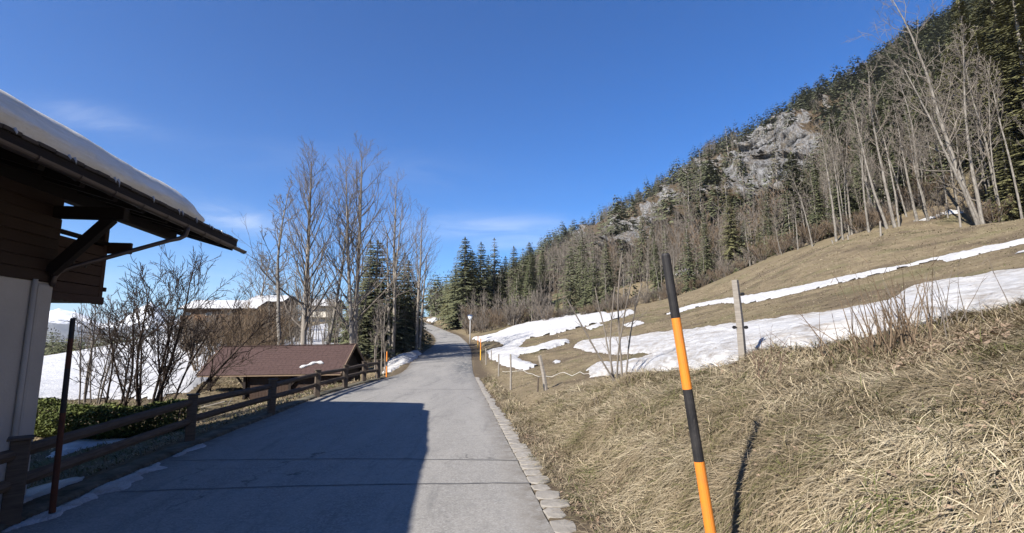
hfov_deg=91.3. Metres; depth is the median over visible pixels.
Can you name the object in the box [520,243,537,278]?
spruce tree
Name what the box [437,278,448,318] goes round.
spruce tree
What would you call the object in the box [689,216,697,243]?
bare tree
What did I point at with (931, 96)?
spruce tree
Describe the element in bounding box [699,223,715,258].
bare tree
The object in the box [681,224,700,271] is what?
bare tree
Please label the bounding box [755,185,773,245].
spruce tree
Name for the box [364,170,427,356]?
bare tree
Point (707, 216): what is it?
bare tree
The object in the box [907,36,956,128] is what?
spruce tree
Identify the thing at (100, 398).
bare shrub
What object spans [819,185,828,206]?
bare tree
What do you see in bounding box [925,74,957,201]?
bare tree
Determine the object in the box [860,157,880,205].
bare tree
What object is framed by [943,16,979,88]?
spruce tree
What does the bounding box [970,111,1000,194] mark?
bare tree
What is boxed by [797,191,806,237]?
bare tree
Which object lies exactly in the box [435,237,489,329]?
spruce tree
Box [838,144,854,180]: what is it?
spruce tree
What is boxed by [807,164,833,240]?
spruce tree
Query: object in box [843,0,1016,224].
bare tree
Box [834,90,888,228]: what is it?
bare tree
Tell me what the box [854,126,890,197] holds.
spruce tree
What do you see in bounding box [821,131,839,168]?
bare tree
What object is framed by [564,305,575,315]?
bare bush
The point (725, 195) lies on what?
spruce tree
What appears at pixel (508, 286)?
bare tree
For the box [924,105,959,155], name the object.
bare tree
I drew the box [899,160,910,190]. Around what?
bare tree
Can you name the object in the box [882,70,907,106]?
spruce tree
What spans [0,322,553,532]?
road
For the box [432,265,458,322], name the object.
spruce tree
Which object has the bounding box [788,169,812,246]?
bare tree
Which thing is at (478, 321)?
bare bush
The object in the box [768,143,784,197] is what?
spruce tree
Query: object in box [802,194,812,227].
bare tree
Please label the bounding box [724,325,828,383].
bare shrub
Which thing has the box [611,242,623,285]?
bare tree
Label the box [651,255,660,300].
bare tree
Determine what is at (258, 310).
bare bush
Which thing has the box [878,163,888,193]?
bare tree
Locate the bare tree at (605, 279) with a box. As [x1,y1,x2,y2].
[600,260,608,311]
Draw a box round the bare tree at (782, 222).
[774,200,790,247]
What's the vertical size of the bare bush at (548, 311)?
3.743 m
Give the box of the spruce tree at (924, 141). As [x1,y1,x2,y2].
[905,106,948,190]
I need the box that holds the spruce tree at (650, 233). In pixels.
[642,223,660,279]
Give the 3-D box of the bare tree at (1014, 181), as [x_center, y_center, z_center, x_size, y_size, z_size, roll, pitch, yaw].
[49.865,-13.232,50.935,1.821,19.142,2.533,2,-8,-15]
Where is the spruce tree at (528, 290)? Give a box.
[520,261,536,320]
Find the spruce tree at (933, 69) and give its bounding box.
[928,57,939,74]
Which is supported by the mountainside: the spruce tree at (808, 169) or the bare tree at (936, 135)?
the spruce tree at (808, 169)
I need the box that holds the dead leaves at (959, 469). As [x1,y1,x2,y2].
[538,304,1023,532]
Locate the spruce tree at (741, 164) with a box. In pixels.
[730,141,751,177]
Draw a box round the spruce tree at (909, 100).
[903,86,915,133]
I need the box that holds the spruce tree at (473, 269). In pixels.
[462,250,483,306]
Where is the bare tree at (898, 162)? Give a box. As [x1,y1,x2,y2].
[891,127,907,212]
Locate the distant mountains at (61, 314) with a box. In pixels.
[49,302,178,338]
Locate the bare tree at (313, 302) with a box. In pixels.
[308,279,319,337]
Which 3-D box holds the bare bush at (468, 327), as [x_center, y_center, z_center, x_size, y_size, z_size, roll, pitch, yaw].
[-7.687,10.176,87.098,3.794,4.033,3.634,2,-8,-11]
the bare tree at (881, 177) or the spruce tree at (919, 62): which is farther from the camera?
the spruce tree at (919, 62)
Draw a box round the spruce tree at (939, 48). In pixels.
[934,39,945,59]
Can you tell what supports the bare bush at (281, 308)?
on the ground at (948, 237)
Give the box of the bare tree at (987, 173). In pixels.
[958,100,996,208]
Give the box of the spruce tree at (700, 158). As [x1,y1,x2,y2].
[696,149,703,194]
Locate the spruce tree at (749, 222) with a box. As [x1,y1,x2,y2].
[744,212,756,263]
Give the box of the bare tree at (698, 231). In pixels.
[690,219,713,263]
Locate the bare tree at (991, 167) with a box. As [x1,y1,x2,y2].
[945,22,1003,221]
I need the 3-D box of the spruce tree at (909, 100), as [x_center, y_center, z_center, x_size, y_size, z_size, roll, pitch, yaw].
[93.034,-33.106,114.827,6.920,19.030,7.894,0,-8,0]
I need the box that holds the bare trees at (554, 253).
[46,51,920,351]
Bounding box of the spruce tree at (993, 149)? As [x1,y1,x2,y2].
[972,92,1019,191]
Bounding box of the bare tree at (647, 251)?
[640,240,650,275]
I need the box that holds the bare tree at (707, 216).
[700,209,714,236]
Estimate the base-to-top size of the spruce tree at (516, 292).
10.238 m
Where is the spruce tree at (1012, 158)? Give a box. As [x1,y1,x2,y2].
[996,131,1023,218]
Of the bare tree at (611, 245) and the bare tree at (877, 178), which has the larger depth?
the bare tree at (611, 245)
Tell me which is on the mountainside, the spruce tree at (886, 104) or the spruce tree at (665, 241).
the spruce tree at (886, 104)
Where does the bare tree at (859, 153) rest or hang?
on the ground at (948, 237)
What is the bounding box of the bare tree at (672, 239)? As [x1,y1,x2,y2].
[668,226,682,274]
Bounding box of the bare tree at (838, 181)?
[828,147,848,232]
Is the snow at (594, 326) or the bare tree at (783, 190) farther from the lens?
the bare tree at (783, 190)
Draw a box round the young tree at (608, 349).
[594,252,648,383]
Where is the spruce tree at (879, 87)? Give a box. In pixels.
[875,83,890,113]
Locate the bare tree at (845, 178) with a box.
[826,112,857,235]
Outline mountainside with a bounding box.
[431,73,879,315]
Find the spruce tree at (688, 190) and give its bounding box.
[682,181,695,225]
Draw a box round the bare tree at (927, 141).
[915,115,939,180]
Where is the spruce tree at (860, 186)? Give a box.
[851,150,872,226]
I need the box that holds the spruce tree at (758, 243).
[755,226,764,262]
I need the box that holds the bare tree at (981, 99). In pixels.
[969,81,993,140]
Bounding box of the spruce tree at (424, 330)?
[397,259,433,346]
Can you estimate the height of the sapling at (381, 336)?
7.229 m
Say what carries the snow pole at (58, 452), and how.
on the snow at (46, 516)
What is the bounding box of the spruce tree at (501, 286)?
[495,272,507,314]
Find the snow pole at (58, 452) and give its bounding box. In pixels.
[48,318,75,513]
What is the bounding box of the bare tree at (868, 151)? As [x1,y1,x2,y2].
[851,143,872,225]
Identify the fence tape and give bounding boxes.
[502,360,737,376]
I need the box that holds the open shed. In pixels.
[196,343,368,399]
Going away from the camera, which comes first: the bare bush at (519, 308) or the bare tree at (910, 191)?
the bare tree at (910, 191)
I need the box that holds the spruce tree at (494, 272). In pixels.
[482,238,508,307]
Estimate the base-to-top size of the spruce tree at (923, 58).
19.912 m
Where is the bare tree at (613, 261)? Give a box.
[608,245,619,289]
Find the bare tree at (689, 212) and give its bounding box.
[684,201,697,231]
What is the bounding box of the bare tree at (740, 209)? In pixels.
[738,204,759,238]
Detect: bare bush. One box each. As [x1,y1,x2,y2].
[169,311,216,355]
[171,314,227,370]
[172,320,209,351]
[196,301,257,351]
[201,307,232,321]
[215,297,269,344]
[218,312,242,345]
[229,311,300,344]
[231,324,284,345]
[233,296,294,344]
[240,313,284,343]
[245,301,286,319]
[262,301,295,317]
[263,306,312,345]
[286,309,313,341]
[458,302,484,330]
[458,316,477,334]
[461,303,490,331]
[471,300,500,327]
[471,313,485,331]
[473,314,489,332]
[479,312,502,330]
[488,308,508,327]
[492,301,513,326]
[495,293,528,325]
[503,300,527,323]
[517,309,528,323]
[521,290,551,320]
[522,303,542,321]
[535,302,552,320]
[541,304,554,318]
[555,307,565,316]
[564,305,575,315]
[577,306,588,314]
[584,303,596,313]
[592,300,606,311]
[601,296,616,311]
[605,292,626,310]
[623,298,635,307]
[634,288,649,303]
[640,290,653,303]
[647,287,661,301]
[658,292,667,298]
[662,280,685,294]
[674,276,685,294]
[683,271,705,288]
[686,278,700,290]
[692,276,708,288]
[696,270,713,285]
[706,267,723,281]
[710,265,726,279]
[716,259,735,275]
[717,257,738,276]
[732,249,752,268]
[733,260,744,270]
[738,247,759,264]
[746,240,776,261]
[762,230,794,254]
[765,232,791,253]
[788,237,802,249]
[794,219,831,244]
[794,236,806,247]
[795,226,820,244]
[809,215,832,240]
[817,222,833,238]
[823,222,847,235]
[829,212,856,234]
[842,210,873,232]
[851,208,883,230]
[857,207,885,222]
[863,199,897,223]
[866,196,894,215]
[870,205,900,225]
[890,185,923,208]
[891,174,934,209]
[900,199,916,210]
[906,177,942,208]
[910,171,949,196]
[922,201,950,219]
[928,190,946,206]
[956,194,991,221]
[962,186,987,198]
[967,167,992,191]
[967,205,997,223]
[968,200,995,223]
[974,197,1016,222]
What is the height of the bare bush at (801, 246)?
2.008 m
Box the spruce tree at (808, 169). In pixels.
[802,153,823,224]
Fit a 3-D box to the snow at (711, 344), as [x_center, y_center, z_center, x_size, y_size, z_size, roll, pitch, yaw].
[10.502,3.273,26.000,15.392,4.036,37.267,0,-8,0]
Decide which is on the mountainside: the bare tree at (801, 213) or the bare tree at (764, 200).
the bare tree at (764, 200)
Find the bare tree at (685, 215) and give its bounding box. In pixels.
[681,200,688,243]
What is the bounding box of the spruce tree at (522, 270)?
[517,249,532,294]
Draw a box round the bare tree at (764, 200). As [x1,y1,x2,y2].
[758,188,771,220]
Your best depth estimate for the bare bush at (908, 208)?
63.81 m
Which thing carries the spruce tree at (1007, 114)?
on the ground at (948, 237)
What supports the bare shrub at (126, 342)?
on the ground at (948, 237)
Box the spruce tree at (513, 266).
[499,246,525,312]
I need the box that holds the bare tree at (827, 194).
[820,173,830,224]
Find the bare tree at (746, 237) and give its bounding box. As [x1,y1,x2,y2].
[739,212,751,265]
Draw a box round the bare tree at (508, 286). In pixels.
[505,276,513,299]
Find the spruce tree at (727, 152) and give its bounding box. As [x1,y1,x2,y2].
[718,126,736,176]
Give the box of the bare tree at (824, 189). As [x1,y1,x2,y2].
[819,177,828,207]
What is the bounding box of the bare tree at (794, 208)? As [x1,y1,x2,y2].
[787,190,799,249]
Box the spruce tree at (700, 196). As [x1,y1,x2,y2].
[692,179,714,227]
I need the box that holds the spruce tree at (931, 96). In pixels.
[920,74,943,181]
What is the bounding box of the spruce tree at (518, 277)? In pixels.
[504,270,533,317]
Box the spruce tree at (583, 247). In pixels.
[567,230,599,290]
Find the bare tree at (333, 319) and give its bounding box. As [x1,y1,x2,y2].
[316,191,368,344]
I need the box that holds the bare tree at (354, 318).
[283,130,431,343]
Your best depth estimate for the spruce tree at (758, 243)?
91.39 m
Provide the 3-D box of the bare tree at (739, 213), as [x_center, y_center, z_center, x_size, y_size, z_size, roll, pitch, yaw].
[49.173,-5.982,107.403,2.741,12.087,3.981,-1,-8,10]
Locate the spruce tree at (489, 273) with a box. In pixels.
[485,256,495,299]
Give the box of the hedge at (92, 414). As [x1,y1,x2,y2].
[34,396,199,439]
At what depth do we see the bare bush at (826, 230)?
74.21 m
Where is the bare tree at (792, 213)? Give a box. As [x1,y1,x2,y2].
[785,199,800,237]
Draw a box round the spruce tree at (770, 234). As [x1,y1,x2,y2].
[764,218,776,256]
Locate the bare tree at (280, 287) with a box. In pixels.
[260,278,295,294]
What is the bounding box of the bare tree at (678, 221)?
[670,219,684,262]
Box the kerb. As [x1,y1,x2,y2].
[0,377,386,530]
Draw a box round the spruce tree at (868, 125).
[854,120,874,167]
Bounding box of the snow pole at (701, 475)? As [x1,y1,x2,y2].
[661,253,715,532]
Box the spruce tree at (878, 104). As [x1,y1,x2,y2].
[869,81,883,117]
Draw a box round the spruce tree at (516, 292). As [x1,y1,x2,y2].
[510,275,523,310]
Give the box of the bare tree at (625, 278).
[620,266,628,308]
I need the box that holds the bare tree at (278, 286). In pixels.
[253,175,307,345]
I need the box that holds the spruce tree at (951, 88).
[938,66,962,124]
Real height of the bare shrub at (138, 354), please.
7.518 m
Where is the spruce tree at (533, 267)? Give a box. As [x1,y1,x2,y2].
[525,253,542,302]
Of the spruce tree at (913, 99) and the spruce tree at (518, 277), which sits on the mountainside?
the spruce tree at (913, 99)
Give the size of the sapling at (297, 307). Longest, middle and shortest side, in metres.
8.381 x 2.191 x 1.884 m
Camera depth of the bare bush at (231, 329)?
50.94 m
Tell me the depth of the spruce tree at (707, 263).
89.07 m
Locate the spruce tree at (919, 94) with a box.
[905,71,934,141]
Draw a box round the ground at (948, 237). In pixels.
[0,161,1023,532]
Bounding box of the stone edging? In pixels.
[475,377,575,532]
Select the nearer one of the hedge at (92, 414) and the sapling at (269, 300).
the hedge at (92, 414)
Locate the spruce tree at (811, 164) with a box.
[805,154,819,224]
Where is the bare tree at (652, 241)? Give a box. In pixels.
[648,234,660,267]
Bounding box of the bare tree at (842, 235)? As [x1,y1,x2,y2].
[816,134,846,239]
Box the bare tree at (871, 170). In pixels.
[860,154,875,212]
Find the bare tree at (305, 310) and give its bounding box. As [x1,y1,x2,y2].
[232,137,361,344]
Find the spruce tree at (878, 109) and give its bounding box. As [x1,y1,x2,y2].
[868,104,888,138]
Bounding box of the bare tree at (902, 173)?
[894,150,907,211]
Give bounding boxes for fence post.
[498,354,499,375]
[510,354,511,389]
[538,355,547,390]
[732,280,747,359]
[879,221,881,235]
[957,206,961,226]
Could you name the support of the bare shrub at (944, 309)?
on the ground at (948, 237)
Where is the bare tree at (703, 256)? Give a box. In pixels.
[700,237,705,285]
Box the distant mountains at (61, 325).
[46,317,173,344]
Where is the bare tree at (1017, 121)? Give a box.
[1011,102,1023,145]
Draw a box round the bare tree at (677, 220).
[672,207,680,249]
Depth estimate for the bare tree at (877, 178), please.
69.90 m
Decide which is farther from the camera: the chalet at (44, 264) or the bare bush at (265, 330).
the bare bush at (265, 330)
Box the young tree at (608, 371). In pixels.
[566,298,615,381]
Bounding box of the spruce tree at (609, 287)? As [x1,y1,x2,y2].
[596,243,620,311]
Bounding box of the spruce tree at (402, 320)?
[396,287,408,349]
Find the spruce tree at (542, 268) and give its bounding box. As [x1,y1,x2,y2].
[536,250,554,304]
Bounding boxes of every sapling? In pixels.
[261,286,273,328]
[282,314,300,344]
[286,292,294,344]
[288,323,300,344]
[291,277,302,344]
[299,288,326,343]
[307,322,313,343]
[311,297,321,342]
[312,294,323,343]
[314,290,324,340]
[317,296,332,343]
[321,326,329,343]
[322,281,334,334]
[323,286,334,340]
[327,285,344,344]
[329,290,343,343]
[334,310,344,344]
[344,286,363,339]
[348,296,365,347]
[357,309,362,344]
[367,289,388,372]
[368,301,383,372]
[375,288,390,373]
[390,289,405,328]
[410,298,420,348]
[470,288,478,316]
[479,289,486,331]
[481,287,489,313]
[494,287,500,309]
[529,287,534,321]
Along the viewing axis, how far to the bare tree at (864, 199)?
61.49 m
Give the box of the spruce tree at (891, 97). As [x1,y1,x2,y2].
[885,78,908,121]
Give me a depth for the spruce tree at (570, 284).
102.11 m
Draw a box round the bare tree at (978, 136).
[959,77,988,202]
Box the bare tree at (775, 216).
[766,198,782,241]
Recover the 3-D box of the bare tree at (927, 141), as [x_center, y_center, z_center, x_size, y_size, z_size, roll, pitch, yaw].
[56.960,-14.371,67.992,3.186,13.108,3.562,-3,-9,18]
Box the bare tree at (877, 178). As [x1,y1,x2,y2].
[865,148,889,220]
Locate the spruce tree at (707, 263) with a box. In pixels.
[696,212,720,283]
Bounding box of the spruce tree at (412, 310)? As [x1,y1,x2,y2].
[391,255,430,347]
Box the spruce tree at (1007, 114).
[989,82,1015,146]
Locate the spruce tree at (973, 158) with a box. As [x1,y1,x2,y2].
[964,93,989,168]
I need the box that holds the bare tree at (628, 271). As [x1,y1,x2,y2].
[626,253,631,295]
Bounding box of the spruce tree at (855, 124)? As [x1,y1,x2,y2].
[849,107,862,147]
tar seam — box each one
[121,482,529,491]
[171,458,517,460]
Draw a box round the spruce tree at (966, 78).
[934,37,992,162]
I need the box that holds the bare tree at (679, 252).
[673,233,682,276]
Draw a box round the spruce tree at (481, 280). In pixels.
[457,242,503,325]
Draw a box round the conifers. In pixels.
[44,0,1023,355]
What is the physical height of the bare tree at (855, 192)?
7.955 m
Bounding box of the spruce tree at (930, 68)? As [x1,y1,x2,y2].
[920,60,938,86]
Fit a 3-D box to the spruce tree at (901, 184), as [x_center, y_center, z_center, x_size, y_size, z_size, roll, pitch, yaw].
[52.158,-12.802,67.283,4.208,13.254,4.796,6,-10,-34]
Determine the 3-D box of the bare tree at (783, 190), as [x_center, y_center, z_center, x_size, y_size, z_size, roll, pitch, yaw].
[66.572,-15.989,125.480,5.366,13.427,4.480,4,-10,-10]
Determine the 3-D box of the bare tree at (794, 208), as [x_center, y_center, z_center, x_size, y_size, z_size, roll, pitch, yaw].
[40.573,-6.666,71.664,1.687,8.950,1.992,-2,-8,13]
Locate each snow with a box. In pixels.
[0,89,204,221]
[0,476,83,506]
[1,493,97,532]
[39,332,226,399]
[47,437,125,456]
[83,462,167,495]
[172,443,205,456]
[181,300,267,307]
[249,295,291,300]
[285,324,344,344]
[299,361,323,367]
[311,299,327,305]
[382,350,420,372]
[427,317,443,322]
[472,309,633,369]
[574,268,1023,376]
[586,323,602,329]
[624,321,643,326]
[665,238,1023,313]
[919,207,975,220]
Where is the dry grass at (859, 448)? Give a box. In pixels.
[514,295,1023,532]
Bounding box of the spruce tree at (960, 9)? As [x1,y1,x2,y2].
[925,0,983,194]
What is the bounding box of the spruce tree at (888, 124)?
[875,110,910,192]
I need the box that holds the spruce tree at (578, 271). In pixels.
[573,248,591,308]
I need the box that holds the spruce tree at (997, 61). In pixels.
[991,47,1019,139]
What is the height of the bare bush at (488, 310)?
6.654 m
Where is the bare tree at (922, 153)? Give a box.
[909,133,931,192]
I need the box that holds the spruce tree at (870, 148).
[862,130,889,202]
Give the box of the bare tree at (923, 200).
[893,98,929,220]
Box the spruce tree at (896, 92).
[886,81,908,127]
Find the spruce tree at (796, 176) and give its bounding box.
[764,151,813,244]
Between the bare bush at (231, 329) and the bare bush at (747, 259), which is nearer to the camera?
the bare bush at (231, 329)
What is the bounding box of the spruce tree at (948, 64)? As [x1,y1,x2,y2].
[929,46,961,189]
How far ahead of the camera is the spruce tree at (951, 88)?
71.31 m
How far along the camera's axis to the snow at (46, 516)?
6.83 m
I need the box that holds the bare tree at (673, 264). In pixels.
[666,249,678,274]
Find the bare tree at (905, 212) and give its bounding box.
[868,116,907,216]
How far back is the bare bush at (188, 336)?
52.88 m
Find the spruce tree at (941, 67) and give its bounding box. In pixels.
[934,59,947,89]
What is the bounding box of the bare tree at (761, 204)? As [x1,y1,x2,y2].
[755,190,770,239]
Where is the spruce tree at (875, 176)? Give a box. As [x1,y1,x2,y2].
[862,150,891,205]
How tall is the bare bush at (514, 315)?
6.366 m
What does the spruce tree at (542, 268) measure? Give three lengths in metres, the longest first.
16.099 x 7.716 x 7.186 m
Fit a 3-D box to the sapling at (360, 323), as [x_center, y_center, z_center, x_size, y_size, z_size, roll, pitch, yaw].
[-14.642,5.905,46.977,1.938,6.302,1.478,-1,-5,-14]
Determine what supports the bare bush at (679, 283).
on the ground at (948, 237)
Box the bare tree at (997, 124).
[983,82,1013,181]
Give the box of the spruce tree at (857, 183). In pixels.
[849,149,868,214]
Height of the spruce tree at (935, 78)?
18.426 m
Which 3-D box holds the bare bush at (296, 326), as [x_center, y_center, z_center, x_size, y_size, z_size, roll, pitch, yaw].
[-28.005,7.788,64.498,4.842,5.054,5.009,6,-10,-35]
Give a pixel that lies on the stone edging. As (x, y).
(551, 503)
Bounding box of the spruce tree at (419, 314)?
[411,286,428,343]
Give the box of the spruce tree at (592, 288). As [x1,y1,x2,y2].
[585,245,600,313]
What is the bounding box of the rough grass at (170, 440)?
[27,335,431,488]
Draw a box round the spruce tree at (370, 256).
[345,241,395,356]
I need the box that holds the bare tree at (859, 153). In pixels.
[847,122,872,206]
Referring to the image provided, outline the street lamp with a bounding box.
[467,315,472,343]
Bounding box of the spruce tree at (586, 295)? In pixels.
[575,258,600,312]
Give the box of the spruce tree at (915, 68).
[904,49,927,89]
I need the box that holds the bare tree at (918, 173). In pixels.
[884,71,927,182]
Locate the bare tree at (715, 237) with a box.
[707,221,718,264]
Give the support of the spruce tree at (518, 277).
on the ground at (948, 237)
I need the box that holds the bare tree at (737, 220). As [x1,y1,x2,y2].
[733,212,742,246]
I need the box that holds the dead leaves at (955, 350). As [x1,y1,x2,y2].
[500,323,1019,532]
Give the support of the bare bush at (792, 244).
on the ground at (948, 237)
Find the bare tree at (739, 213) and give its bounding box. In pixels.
[735,212,746,235]
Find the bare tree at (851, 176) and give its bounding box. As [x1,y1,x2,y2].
[846,159,855,197]
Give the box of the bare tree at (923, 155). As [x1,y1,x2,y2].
[910,134,932,177]
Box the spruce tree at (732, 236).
[714,197,748,275]
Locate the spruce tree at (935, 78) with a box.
[921,75,943,110]
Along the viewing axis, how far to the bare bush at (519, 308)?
93.77 m
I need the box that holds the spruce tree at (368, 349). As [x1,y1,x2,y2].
[340,241,420,357]
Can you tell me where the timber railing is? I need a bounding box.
[0,360,380,525]
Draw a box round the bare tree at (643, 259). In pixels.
[636,231,652,276]
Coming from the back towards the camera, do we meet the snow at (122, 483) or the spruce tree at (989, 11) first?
the spruce tree at (989, 11)
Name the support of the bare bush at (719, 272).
on the ground at (948, 237)
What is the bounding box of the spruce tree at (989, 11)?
[941,0,1022,162]
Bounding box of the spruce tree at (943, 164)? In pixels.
[925,114,967,197]
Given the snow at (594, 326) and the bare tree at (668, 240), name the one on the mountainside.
the bare tree at (668, 240)
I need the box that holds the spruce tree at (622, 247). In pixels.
[613,231,630,284]
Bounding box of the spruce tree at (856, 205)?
[826,157,863,236]
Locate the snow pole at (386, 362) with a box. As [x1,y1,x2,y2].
[386,352,387,376]
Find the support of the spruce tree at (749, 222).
on the mountainside
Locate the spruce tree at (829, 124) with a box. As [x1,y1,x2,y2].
[818,117,839,167]
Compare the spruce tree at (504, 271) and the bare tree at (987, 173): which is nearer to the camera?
the bare tree at (987, 173)
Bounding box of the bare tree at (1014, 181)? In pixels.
[975,54,1023,218]
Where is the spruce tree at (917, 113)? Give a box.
[903,93,935,196]
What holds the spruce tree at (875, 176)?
on the ground at (948, 237)
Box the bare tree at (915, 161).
[909,136,919,205]
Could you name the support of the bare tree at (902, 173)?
on the ground at (948, 237)
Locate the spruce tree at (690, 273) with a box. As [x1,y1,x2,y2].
[679,226,700,292]
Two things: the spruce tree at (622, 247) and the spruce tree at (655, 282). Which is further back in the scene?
the spruce tree at (622, 247)
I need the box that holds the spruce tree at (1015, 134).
[997,86,1023,174]
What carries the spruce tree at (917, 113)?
on the mountainside
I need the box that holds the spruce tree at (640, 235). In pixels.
[630,215,651,280]
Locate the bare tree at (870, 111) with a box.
[853,63,902,227]
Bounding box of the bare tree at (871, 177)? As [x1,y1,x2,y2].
[860,154,878,205]
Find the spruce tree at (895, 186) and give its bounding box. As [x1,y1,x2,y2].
[885,162,911,213]
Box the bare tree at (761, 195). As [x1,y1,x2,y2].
[756,183,769,216]
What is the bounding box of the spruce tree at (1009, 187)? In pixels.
[986,122,1023,222]
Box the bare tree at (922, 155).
[907,130,929,203]
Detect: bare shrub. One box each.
[64,242,240,428]
[64,303,105,403]
[70,288,165,412]
[85,307,131,403]
[88,283,298,420]
[594,371,640,402]
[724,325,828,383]
[785,251,957,361]
[799,296,909,363]
[881,257,1014,337]
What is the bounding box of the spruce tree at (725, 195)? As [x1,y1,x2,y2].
[714,175,734,229]
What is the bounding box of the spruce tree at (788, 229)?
[780,193,799,250]
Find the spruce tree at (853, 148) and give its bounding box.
[847,136,858,171]
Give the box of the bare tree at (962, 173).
[940,90,965,183]
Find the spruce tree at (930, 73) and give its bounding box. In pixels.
[912,72,944,120]
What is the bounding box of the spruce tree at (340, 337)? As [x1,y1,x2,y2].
[327,265,396,351]
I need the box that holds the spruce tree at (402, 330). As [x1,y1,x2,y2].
[384,253,421,351]
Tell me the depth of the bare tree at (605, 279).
95.05 m
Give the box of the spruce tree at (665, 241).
[661,226,672,278]
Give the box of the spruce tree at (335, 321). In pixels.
[327,317,341,342]
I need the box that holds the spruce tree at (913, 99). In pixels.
[902,96,919,162]
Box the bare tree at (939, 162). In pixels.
[925,119,948,217]
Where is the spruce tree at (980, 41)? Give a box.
[951,31,1008,166]
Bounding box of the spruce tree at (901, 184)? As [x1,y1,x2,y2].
[885,125,917,216]
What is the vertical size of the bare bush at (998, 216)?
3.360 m
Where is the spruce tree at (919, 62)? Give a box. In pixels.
[911,46,929,86]
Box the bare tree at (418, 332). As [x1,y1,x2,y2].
[399,198,443,350]
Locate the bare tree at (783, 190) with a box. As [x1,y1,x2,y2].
[767,178,788,201]
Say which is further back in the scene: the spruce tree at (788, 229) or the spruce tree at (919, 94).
the spruce tree at (919, 94)
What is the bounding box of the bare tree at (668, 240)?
[660,228,675,266]
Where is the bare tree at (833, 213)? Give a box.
[809,122,837,241]
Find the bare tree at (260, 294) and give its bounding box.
[226,250,290,299]
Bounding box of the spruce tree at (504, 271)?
[491,256,510,311]
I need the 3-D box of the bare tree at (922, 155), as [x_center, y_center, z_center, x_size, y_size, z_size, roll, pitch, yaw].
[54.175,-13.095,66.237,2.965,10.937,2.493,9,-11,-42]
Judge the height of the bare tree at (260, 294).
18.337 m
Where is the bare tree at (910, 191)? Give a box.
[884,94,918,220]
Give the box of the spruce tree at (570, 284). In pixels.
[559,245,583,314]
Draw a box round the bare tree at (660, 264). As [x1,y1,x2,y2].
[656,251,662,287]
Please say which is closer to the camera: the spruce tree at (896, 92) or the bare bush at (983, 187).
the bare bush at (983, 187)
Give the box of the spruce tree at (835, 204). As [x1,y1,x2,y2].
[826,164,839,235]
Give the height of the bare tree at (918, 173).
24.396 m
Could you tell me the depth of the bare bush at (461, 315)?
97.38 m
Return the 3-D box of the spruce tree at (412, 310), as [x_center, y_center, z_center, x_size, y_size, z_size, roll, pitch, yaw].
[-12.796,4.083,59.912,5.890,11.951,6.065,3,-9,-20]
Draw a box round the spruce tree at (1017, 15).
[962,0,1023,219]
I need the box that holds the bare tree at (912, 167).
[902,145,920,186]
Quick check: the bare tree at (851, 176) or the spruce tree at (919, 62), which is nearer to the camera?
the bare tree at (851, 176)
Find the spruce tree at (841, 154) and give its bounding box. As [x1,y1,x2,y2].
[825,139,854,172]
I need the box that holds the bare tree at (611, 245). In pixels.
[605,234,617,263]
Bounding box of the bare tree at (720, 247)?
[715,230,724,276]
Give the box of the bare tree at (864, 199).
[844,95,870,232]
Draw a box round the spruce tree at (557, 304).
[555,295,559,316]
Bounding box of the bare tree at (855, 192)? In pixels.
[850,180,860,214]
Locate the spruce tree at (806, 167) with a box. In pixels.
[802,156,808,190]
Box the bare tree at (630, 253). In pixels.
[625,238,636,283]
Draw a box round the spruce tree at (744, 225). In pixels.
[739,221,751,264]
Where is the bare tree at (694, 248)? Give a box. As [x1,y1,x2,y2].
[685,237,696,261]
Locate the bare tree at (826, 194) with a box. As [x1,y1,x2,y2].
[820,171,830,220]
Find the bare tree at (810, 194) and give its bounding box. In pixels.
[800,170,820,224]
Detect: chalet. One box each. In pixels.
[0,123,246,503]
[178,301,275,326]
[271,296,297,314]
[300,301,346,321]
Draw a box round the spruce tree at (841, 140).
[822,121,852,176]
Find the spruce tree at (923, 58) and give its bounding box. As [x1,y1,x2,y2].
[919,48,930,82]
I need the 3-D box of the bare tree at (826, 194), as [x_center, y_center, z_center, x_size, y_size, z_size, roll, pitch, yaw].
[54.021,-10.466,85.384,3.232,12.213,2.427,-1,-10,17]
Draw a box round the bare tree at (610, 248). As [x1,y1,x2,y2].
[604,237,618,264]
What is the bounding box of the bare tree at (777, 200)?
[770,188,787,229]
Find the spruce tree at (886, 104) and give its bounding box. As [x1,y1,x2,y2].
[874,100,909,195]
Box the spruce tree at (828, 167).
[818,146,835,196]
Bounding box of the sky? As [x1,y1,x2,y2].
[0,0,955,322]
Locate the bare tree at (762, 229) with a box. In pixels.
[759,216,765,248]
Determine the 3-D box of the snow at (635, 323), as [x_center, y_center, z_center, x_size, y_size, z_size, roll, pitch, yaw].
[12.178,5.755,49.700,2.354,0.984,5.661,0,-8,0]
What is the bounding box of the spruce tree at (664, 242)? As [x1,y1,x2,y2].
[661,228,667,276]
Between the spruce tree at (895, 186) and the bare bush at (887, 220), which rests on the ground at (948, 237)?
the bare bush at (887, 220)
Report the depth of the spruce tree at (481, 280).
106.39 m
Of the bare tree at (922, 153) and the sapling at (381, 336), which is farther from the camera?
the bare tree at (922, 153)
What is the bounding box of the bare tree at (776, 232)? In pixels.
[769,214,781,254]
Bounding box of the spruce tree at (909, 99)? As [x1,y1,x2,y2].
[903,79,917,132]
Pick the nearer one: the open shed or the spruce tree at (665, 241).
the open shed
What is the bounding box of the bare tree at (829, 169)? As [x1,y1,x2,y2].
[821,152,835,205]
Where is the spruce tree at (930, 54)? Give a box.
[920,47,943,81]
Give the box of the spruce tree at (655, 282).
[647,239,664,297]

